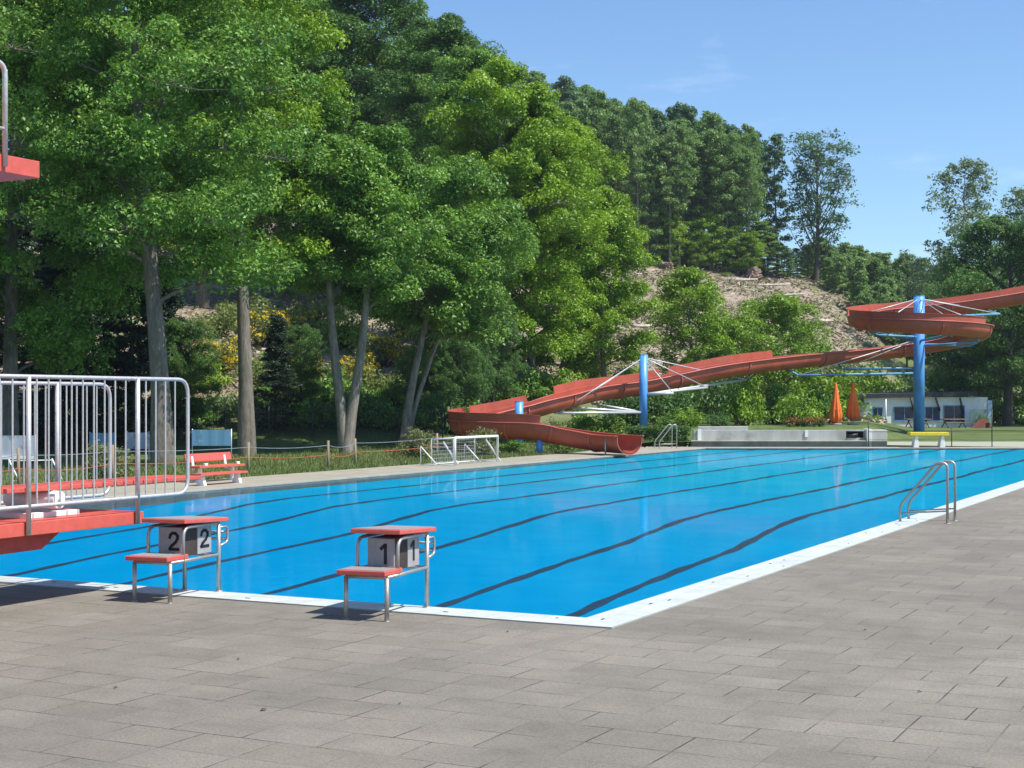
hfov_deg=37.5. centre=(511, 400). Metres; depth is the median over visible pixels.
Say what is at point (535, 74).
forest tree
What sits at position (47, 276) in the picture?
spruce tree
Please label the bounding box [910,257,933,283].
young tree
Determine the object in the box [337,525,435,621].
starting block
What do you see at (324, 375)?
shrub
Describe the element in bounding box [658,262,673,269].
root plate
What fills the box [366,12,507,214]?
broadleaf tree
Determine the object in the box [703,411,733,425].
shrub
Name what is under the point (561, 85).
forest tree
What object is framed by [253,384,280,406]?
shrub
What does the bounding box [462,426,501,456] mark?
shrub
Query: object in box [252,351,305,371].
shrub
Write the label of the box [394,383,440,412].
shrub
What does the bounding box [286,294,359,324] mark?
shrub
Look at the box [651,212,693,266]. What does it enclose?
edge tree
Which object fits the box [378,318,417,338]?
shrub
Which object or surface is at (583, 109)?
forest tree
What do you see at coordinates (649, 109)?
forest tree
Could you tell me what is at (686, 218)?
understory tree
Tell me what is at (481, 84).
beech tree
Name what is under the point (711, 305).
slope shrub
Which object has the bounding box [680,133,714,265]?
forest tree
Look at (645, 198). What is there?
forest tree
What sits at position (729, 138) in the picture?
pale trunk tree
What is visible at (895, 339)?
young tree
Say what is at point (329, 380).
shrub
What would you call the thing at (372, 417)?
shrub
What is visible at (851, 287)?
young conifer
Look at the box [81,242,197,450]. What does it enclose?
spruce tree
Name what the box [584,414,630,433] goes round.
shrub
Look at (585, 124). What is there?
forest tree
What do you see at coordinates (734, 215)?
forest tree
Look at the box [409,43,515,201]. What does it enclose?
broadleaf tree
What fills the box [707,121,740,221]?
forest tree
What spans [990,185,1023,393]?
birch tree
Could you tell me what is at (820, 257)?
understory tree
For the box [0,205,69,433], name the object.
spruce tree
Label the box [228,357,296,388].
shrub
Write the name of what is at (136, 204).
slope tree
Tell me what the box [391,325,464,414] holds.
tree
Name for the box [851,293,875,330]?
young tree
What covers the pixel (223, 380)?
shrub
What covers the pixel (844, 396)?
shrub
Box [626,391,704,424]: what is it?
shrub
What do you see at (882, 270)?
young conifer
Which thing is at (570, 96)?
forest tree
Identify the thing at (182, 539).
starting block
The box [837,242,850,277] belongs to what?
young conifer
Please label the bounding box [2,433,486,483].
rope fence
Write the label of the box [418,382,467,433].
shrub
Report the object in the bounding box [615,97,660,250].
pale trunk tree
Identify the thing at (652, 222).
understory tree
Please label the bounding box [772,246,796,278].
understory tree
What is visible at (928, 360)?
young conifer
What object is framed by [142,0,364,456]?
broadleaf tree
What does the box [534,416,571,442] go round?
shrub
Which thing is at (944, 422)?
picnic table
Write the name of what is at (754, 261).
edge tree
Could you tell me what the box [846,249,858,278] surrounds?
young conifer
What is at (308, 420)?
wire fence
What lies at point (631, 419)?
shrub
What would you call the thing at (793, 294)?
fallen log
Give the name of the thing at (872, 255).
young tree
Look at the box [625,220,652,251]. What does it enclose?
edge tree
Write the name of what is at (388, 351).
broom shrub
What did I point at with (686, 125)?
forest tree
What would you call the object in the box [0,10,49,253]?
broadleaf tree
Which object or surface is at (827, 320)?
fallen log
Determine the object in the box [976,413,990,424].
shrub
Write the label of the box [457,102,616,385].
beech tree
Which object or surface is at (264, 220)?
slope tree
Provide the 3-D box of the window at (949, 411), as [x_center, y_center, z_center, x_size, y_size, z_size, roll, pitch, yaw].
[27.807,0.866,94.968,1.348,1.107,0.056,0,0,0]
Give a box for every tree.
[0,0,171,412]
[0,0,185,460]
[0,0,347,466]
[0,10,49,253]
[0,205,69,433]
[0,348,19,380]
[18,225,116,450]
[31,200,150,438]
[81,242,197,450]
[110,22,208,268]
[120,256,204,430]
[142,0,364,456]
[143,8,284,308]
[147,317,224,439]
[194,112,290,301]
[230,71,304,293]
[237,313,304,429]
[247,0,370,313]
[247,90,451,452]
[267,14,411,299]
[272,323,331,407]
[308,0,444,203]
[343,40,482,284]
[347,154,540,444]
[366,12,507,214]
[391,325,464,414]
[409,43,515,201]
[418,54,603,398]
[423,335,494,404]
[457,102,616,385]
[462,302,530,402]
[496,117,649,381]
[503,82,522,178]
[514,74,545,101]
[529,70,551,96]
[550,75,587,105]
[550,101,582,128]
[551,184,664,376]
[558,309,616,379]
[560,89,580,117]
[573,90,584,97]
[573,98,599,191]
[574,84,594,100]
[580,109,610,166]
[586,89,610,177]
[586,90,615,242]
[594,113,635,196]
[604,98,622,176]
[605,104,649,228]
[606,105,631,243]
[614,120,650,209]
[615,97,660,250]
[623,144,666,265]
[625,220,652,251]
[629,112,655,221]
[641,134,676,265]
[642,106,665,252]
[642,209,668,258]
[642,265,742,402]
[645,110,672,217]
[649,138,693,261]
[650,124,682,224]
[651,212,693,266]
[655,230,677,261]
[656,123,698,268]
[663,119,709,267]
[663,121,672,260]
[665,101,694,214]
[665,102,703,266]
[673,216,689,263]
[679,127,713,267]
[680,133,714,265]
[681,229,713,267]
[684,249,699,266]
[687,126,708,218]
[687,128,736,269]
[689,211,734,270]
[690,110,731,268]
[693,313,783,397]
[706,132,753,272]
[706,237,723,268]
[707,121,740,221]
[709,198,724,269]
[712,147,755,272]
[713,141,739,231]
[716,290,843,403]
[719,225,755,274]
[728,150,767,274]
[733,229,767,272]
[735,132,769,229]
[737,123,768,230]
[737,220,782,275]
[747,131,777,230]
[753,233,785,276]
[755,133,797,274]
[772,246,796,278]
[776,128,864,282]
[784,253,798,275]
[785,248,806,276]
[799,245,820,278]
[804,242,834,279]
[819,244,843,282]
[819,256,829,280]
[833,254,853,290]
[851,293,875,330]
[867,282,890,303]
[868,252,876,258]
[872,276,904,299]
[881,297,909,344]
[885,249,926,376]
[896,252,915,281]
[898,262,914,281]
[900,256,936,336]
[908,247,954,370]
[908,268,1023,396]
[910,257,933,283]
[920,155,1008,384]
[926,213,1023,425]
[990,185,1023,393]
[1003,243,1023,356]
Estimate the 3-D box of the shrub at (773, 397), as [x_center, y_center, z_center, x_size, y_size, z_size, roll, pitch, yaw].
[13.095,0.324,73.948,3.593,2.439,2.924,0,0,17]
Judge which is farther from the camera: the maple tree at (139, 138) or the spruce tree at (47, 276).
the spruce tree at (47, 276)
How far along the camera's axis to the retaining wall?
63.90 m
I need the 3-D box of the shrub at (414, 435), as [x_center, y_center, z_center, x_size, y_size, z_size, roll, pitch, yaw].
[-3.321,1.520,51.528,1.770,1.284,1.584,0,0,-7]
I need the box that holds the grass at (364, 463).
[2,425,675,490]
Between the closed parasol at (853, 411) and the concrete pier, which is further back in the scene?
the closed parasol at (853, 411)
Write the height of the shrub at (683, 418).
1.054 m
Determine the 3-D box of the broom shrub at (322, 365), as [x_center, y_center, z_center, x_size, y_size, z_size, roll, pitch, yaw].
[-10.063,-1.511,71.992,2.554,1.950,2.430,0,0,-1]
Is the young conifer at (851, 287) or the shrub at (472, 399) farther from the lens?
the young conifer at (851, 287)
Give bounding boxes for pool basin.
[0,445,1023,617]
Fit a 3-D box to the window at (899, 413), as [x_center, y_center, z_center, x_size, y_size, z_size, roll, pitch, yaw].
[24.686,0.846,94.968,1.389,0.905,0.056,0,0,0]
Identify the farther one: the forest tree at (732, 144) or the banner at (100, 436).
the forest tree at (732, 144)
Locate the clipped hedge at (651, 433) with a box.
[624,425,692,447]
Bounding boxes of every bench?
[184,452,244,481]
[190,470,247,485]
[907,432,948,447]
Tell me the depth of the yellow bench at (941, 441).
62.20 m
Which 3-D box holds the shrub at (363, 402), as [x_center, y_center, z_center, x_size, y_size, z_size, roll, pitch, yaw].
[-6.616,0.361,62.394,2.919,2.189,2.180,0,0,-12]
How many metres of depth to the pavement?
10.62 m
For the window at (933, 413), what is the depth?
94.98 m
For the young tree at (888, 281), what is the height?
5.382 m
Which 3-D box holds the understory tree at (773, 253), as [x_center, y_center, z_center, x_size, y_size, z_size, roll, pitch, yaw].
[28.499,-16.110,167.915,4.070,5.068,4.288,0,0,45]
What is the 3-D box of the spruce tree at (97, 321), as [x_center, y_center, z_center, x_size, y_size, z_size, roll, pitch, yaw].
[-16.622,-3.198,60.773,5.017,9.884,5.438,0,0,-43]
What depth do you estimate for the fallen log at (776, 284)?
158.06 m
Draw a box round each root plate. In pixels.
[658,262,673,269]
[746,266,763,281]
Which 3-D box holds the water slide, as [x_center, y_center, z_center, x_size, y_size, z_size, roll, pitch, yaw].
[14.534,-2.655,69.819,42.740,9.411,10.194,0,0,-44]
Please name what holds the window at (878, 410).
in the pool building
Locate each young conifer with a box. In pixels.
[818,257,834,289]
[828,255,851,294]
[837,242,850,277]
[844,280,857,309]
[845,270,870,305]
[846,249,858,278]
[848,257,871,296]
[851,245,866,260]
[861,249,870,262]
[864,263,874,295]
[867,257,883,292]
[878,265,894,282]
[879,252,894,268]
[891,270,904,296]
[892,258,901,269]
[893,284,905,300]
[904,281,918,300]
[912,271,926,284]
[925,356,945,363]
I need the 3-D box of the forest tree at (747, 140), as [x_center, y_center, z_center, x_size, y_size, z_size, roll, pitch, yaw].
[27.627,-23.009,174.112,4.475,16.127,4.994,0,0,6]
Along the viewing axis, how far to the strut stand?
36.08 m
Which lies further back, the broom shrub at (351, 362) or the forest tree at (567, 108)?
the forest tree at (567, 108)
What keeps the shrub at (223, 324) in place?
on the ground at (294, 442)
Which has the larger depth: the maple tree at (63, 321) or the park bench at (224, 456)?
the maple tree at (63, 321)
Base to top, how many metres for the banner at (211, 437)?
1.186 m
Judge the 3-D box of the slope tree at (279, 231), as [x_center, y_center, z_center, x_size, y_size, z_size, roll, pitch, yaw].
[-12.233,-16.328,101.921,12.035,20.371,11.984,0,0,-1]
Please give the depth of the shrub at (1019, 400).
103.35 m
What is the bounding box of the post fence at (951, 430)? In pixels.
[868,409,992,446]
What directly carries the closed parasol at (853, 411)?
on the ground at (294, 442)
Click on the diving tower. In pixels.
(34, 516)
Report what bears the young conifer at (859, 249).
on the ground at (294, 442)
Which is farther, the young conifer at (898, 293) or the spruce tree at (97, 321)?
the young conifer at (898, 293)
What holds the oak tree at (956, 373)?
on the ground at (294, 442)
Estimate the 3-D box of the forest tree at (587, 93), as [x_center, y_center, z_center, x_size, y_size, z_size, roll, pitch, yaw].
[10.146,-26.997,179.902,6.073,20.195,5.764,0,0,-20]
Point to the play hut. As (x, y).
(982, 423)
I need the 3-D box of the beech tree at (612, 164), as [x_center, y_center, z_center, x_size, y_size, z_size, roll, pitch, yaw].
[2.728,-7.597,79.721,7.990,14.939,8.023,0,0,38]
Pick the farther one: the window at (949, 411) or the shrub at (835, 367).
the shrub at (835, 367)
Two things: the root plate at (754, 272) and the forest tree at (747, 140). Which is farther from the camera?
the forest tree at (747, 140)
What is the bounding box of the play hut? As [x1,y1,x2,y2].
[970,419,990,427]
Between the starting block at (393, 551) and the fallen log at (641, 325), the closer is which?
the starting block at (393, 551)
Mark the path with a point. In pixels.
(212, 483)
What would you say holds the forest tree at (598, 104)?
on the ground at (294, 442)
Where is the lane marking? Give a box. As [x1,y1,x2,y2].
[2,446,1023,616]
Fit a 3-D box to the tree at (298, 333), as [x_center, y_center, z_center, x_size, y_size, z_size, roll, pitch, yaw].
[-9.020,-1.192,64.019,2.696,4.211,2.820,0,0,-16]
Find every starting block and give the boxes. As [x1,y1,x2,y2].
[125,516,228,603]
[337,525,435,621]
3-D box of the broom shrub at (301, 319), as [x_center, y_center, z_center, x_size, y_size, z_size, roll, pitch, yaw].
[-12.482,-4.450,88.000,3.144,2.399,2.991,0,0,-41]
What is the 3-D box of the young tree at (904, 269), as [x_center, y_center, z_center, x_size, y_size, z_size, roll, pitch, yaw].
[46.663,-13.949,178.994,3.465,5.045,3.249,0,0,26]
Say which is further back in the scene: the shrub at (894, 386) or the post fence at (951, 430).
the shrub at (894, 386)
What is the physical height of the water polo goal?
0.848 m
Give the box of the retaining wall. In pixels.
[689,426,866,446]
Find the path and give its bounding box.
[2,447,1023,500]
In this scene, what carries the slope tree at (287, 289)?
on the ground at (294, 442)
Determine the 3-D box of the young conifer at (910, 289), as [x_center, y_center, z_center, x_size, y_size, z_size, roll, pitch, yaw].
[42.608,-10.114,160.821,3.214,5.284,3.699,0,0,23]
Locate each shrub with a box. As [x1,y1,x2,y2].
[70,439,134,478]
[171,352,235,391]
[173,395,219,430]
[186,304,236,337]
[195,331,252,373]
[199,392,237,424]
[207,292,282,320]
[226,395,282,427]
[227,304,289,346]
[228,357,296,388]
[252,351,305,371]
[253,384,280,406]
[272,304,324,337]
[278,350,325,372]
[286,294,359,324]
[290,378,333,408]
[293,386,336,428]
[294,361,351,387]
[315,310,378,349]
[318,387,386,427]
[320,368,368,394]
[330,349,390,387]
[346,365,405,393]
[347,387,387,415]
[348,325,411,366]
[357,394,400,429]
[363,376,414,408]
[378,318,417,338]
[381,394,438,431]
[389,426,439,457]
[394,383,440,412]
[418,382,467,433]
[424,370,494,407]
[445,397,481,430]
[461,363,507,400]
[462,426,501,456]
[494,367,552,401]
[499,440,528,451]
[528,362,588,400]
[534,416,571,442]
[547,443,573,449]
[559,406,608,430]
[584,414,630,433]
[592,395,669,425]
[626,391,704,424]
[655,412,680,425]
[658,384,721,422]
[665,407,706,426]
[688,378,743,422]
[695,300,719,308]
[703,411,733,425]
[719,376,768,425]
[720,272,733,276]
[749,382,811,424]
[775,386,823,425]
[776,368,826,400]
[798,369,874,418]
[798,380,848,423]
[811,350,891,387]
[831,362,893,392]
[883,370,912,391]
[905,367,945,391]
[968,380,1014,424]
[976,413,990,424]
[992,386,1023,424]
[1013,404,1023,425]
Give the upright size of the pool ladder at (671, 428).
1.183 m
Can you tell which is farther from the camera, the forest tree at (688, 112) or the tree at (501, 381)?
the forest tree at (688, 112)
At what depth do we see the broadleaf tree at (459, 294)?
59.36 m
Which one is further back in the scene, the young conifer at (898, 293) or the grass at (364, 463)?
the young conifer at (898, 293)
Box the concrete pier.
[862,429,886,446]
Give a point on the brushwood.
(257, 351)
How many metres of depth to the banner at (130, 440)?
46.50 m
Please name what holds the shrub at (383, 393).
on the ground at (294, 442)
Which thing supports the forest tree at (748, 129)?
on the ground at (294, 442)
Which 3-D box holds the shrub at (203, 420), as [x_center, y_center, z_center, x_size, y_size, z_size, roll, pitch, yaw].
[-13.353,0.562,62.083,2.376,1.809,2.158,0,0,19]
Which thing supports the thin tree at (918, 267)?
on the ground at (294, 442)
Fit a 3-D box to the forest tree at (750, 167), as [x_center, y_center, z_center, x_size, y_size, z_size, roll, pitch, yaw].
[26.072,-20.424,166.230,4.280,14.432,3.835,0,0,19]
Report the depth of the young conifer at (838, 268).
165.34 m
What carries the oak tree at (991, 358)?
on the ground at (294, 442)
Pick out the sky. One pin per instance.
(920, 86)
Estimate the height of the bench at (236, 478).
0.280 m
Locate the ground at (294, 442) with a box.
[0,174,1023,494]
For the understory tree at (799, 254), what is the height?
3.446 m
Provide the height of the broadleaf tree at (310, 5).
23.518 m
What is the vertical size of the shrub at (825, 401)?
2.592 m
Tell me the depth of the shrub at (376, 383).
69.44 m
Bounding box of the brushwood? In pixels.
[162,247,887,423]
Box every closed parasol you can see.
[829,382,842,424]
[846,382,859,424]
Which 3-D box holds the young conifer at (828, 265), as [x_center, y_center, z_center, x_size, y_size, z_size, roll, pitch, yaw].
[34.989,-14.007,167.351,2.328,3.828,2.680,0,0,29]
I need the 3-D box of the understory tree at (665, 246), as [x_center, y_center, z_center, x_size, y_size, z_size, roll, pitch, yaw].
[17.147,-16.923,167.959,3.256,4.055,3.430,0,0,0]
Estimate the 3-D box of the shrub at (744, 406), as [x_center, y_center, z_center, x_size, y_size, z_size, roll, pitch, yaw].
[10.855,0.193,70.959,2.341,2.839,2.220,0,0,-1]
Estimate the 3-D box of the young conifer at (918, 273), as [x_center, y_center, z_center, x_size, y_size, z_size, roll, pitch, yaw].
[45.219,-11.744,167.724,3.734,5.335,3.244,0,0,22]
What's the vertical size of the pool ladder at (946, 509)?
1.183 m
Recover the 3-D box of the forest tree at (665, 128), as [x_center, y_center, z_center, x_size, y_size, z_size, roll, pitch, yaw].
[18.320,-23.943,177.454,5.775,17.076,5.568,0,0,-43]
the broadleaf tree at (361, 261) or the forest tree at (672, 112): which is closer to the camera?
the broadleaf tree at (361, 261)
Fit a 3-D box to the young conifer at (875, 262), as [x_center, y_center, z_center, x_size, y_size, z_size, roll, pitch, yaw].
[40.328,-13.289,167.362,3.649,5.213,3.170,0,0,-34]
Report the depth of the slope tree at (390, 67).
102.48 m
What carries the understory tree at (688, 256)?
on the ground at (294, 442)
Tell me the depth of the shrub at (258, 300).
91.80 m
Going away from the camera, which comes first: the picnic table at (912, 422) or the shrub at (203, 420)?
the shrub at (203, 420)
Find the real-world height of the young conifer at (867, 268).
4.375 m
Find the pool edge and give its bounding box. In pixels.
[1,448,1023,508]
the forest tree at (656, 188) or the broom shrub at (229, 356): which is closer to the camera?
the broom shrub at (229, 356)
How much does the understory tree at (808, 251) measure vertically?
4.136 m
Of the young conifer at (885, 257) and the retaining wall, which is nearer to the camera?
the retaining wall
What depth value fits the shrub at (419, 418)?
62.23 m
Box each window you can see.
[872,407,882,416]
[893,407,912,420]
[925,407,940,420]
[943,405,964,421]
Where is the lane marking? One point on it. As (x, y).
(604, 601)
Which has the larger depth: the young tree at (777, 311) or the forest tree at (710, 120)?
the forest tree at (710, 120)
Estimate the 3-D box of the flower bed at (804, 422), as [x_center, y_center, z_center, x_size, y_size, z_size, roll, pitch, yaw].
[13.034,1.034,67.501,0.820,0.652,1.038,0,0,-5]
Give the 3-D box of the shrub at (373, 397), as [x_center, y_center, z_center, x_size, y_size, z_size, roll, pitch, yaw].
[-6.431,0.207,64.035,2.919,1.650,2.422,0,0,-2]
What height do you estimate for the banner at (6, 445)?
1.224 m
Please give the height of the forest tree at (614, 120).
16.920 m
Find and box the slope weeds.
[167,244,886,421]
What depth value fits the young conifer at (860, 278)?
156.02 m
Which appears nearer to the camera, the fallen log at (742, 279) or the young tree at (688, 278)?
the young tree at (688, 278)
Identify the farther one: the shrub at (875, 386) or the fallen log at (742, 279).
the fallen log at (742, 279)
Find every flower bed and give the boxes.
[782,416,801,426]
[795,416,814,426]
[808,416,828,426]
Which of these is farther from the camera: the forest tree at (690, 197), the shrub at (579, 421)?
the forest tree at (690, 197)
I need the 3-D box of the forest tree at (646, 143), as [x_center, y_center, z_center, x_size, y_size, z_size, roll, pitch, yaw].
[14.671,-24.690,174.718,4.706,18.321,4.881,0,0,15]
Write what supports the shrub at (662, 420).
on the ground at (294, 442)
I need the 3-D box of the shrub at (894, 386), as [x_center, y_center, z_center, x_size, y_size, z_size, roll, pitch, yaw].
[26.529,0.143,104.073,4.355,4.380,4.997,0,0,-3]
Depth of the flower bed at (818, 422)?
67.38 m
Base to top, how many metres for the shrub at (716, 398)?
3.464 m
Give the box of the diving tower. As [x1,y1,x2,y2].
[0,60,200,554]
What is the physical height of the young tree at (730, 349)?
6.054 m
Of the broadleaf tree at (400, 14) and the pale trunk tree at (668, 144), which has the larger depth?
the pale trunk tree at (668, 144)
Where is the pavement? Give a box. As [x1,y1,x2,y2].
[0,488,1023,767]
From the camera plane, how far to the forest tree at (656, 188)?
166.18 m
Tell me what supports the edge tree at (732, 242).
on the ground at (294, 442)
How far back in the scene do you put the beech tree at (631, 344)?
79.31 m
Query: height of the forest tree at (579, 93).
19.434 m
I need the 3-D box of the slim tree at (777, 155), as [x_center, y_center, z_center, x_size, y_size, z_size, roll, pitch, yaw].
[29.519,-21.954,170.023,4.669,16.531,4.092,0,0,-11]
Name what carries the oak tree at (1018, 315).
on the ground at (294, 442)
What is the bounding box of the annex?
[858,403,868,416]
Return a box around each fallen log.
[633,324,658,327]
[727,277,757,280]
[757,281,790,285]
[780,291,803,295]
[817,317,833,321]
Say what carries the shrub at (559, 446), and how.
on the ground at (294, 442)
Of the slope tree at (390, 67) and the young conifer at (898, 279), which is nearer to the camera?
the slope tree at (390, 67)
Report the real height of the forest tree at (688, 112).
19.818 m
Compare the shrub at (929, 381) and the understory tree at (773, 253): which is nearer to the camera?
the shrub at (929, 381)
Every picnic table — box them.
[901,419,933,427]
[937,419,969,427]
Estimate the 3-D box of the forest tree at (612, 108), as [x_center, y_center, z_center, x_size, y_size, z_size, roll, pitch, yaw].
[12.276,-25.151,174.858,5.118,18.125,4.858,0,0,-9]
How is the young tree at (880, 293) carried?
on the ground at (294, 442)
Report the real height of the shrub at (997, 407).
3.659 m
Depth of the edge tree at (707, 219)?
165.56 m
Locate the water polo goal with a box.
[420,435,500,464]
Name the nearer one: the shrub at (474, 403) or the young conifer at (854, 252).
the shrub at (474, 403)
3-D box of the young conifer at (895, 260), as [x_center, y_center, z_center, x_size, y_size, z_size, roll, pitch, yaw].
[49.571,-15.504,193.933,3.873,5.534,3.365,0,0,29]
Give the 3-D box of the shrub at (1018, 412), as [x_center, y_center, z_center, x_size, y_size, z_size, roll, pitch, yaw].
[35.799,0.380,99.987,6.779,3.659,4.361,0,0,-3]
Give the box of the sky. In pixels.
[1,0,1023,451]
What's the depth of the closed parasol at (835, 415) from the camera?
71.84 m
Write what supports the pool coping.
on the pool basin
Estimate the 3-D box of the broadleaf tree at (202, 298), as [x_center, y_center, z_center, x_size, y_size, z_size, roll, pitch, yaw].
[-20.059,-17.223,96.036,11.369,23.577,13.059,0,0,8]
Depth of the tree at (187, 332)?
60.36 m
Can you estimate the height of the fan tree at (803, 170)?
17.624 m
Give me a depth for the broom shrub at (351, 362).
71.46 m
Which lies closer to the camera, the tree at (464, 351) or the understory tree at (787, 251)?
the tree at (464, 351)
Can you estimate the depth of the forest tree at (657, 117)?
177.51 m
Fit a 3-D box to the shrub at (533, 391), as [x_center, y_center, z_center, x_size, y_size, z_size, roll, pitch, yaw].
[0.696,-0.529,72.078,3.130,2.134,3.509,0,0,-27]
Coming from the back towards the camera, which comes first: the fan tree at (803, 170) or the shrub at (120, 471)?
the fan tree at (803, 170)
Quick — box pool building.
[856,391,991,426]
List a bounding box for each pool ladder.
[654,424,677,448]
[899,460,957,523]
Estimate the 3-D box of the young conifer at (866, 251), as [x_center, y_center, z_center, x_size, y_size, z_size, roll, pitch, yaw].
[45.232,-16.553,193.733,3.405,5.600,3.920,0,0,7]
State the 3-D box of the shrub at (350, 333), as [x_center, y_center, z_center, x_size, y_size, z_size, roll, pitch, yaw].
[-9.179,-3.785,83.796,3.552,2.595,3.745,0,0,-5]
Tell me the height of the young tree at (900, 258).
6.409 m
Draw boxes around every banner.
[2,436,33,458]
[89,432,113,461]
[126,431,149,462]
[192,429,231,455]
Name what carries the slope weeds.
on the ground at (294, 442)
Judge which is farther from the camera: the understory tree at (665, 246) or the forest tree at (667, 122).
the forest tree at (667, 122)
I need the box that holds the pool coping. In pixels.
[0,480,1023,628]
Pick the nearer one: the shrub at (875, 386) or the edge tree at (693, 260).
the shrub at (875, 386)
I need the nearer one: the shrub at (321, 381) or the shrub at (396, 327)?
the shrub at (321, 381)
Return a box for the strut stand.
[8,458,62,481]
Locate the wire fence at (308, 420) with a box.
[19,402,443,442]
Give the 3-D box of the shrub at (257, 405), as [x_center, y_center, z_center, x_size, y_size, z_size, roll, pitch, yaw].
[-10.580,0.418,62.727,2.158,1.890,2.376,0,0,-40]
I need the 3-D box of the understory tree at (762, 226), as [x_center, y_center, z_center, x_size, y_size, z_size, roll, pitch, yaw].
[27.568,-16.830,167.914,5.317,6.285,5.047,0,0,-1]
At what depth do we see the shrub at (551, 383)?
73.67 m
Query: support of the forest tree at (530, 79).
on the ground at (294, 442)
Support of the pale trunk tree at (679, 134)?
on the ground at (294, 442)
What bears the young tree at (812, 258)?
on the ground at (294, 442)
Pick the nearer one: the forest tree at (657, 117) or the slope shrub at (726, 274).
the slope shrub at (726, 274)
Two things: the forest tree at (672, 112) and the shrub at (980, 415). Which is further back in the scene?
the forest tree at (672, 112)
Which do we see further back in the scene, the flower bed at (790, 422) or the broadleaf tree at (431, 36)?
the broadleaf tree at (431, 36)
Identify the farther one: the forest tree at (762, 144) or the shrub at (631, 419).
the forest tree at (762, 144)
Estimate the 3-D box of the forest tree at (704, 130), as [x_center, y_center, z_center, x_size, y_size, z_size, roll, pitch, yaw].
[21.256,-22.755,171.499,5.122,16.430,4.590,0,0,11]
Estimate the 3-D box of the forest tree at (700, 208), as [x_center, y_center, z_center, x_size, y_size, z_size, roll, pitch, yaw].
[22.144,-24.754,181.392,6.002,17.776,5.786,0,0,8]
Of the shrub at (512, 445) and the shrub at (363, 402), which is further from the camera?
the shrub at (363, 402)
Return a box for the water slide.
[446,286,1023,454]
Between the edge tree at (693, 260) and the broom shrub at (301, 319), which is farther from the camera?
the edge tree at (693, 260)
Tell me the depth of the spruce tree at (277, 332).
61.77 m
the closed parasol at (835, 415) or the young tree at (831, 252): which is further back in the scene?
the young tree at (831, 252)
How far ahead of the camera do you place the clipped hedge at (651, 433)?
63.59 m
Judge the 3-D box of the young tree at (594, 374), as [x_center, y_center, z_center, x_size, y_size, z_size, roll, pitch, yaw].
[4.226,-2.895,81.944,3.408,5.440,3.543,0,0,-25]
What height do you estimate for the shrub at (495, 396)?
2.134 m
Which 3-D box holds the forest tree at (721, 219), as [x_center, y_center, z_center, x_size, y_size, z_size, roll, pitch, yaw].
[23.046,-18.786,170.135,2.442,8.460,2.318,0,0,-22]
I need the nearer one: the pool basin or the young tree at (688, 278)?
the pool basin
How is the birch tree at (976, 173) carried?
on the ground at (294, 442)
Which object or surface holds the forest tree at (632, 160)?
on the ground at (294, 442)
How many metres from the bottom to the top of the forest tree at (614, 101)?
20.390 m
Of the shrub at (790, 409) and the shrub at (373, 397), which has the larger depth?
the shrub at (790, 409)
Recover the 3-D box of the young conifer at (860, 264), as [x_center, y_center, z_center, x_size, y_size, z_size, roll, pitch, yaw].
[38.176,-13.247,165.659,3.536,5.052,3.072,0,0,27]
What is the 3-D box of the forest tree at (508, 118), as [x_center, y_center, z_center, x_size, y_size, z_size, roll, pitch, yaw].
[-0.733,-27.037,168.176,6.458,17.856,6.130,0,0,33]
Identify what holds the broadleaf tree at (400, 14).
on the ground at (294, 442)
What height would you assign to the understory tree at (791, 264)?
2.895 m
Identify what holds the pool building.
on the ground at (294, 442)
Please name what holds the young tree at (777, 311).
on the ground at (294, 442)
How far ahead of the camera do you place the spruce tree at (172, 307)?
61.78 m
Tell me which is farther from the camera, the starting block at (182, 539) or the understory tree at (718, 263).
the understory tree at (718, 263)
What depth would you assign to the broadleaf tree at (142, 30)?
63.33 m
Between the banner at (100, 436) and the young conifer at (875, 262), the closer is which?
the banner at (100, 436)
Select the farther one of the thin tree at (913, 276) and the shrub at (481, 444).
the thin tree at (913, 276)
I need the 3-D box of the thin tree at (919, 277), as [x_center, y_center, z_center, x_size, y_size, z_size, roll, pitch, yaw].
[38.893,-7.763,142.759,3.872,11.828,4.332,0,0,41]
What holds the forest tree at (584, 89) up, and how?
on the ground at (294, 442)
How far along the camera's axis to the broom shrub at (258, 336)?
83.50 m
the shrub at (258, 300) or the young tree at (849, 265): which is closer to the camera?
the shrub at (258, 300)
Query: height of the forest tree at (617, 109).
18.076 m
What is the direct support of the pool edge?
on the pool basin
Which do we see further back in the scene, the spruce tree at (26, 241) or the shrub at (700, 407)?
the shrub at (700, 407)
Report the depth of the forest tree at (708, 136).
167.68 m
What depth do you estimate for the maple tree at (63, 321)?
49.10 m
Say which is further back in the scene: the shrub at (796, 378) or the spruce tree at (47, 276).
the shrub at (796, 378)
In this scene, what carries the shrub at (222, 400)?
on the ground at (294, 442)
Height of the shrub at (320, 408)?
2.109 m

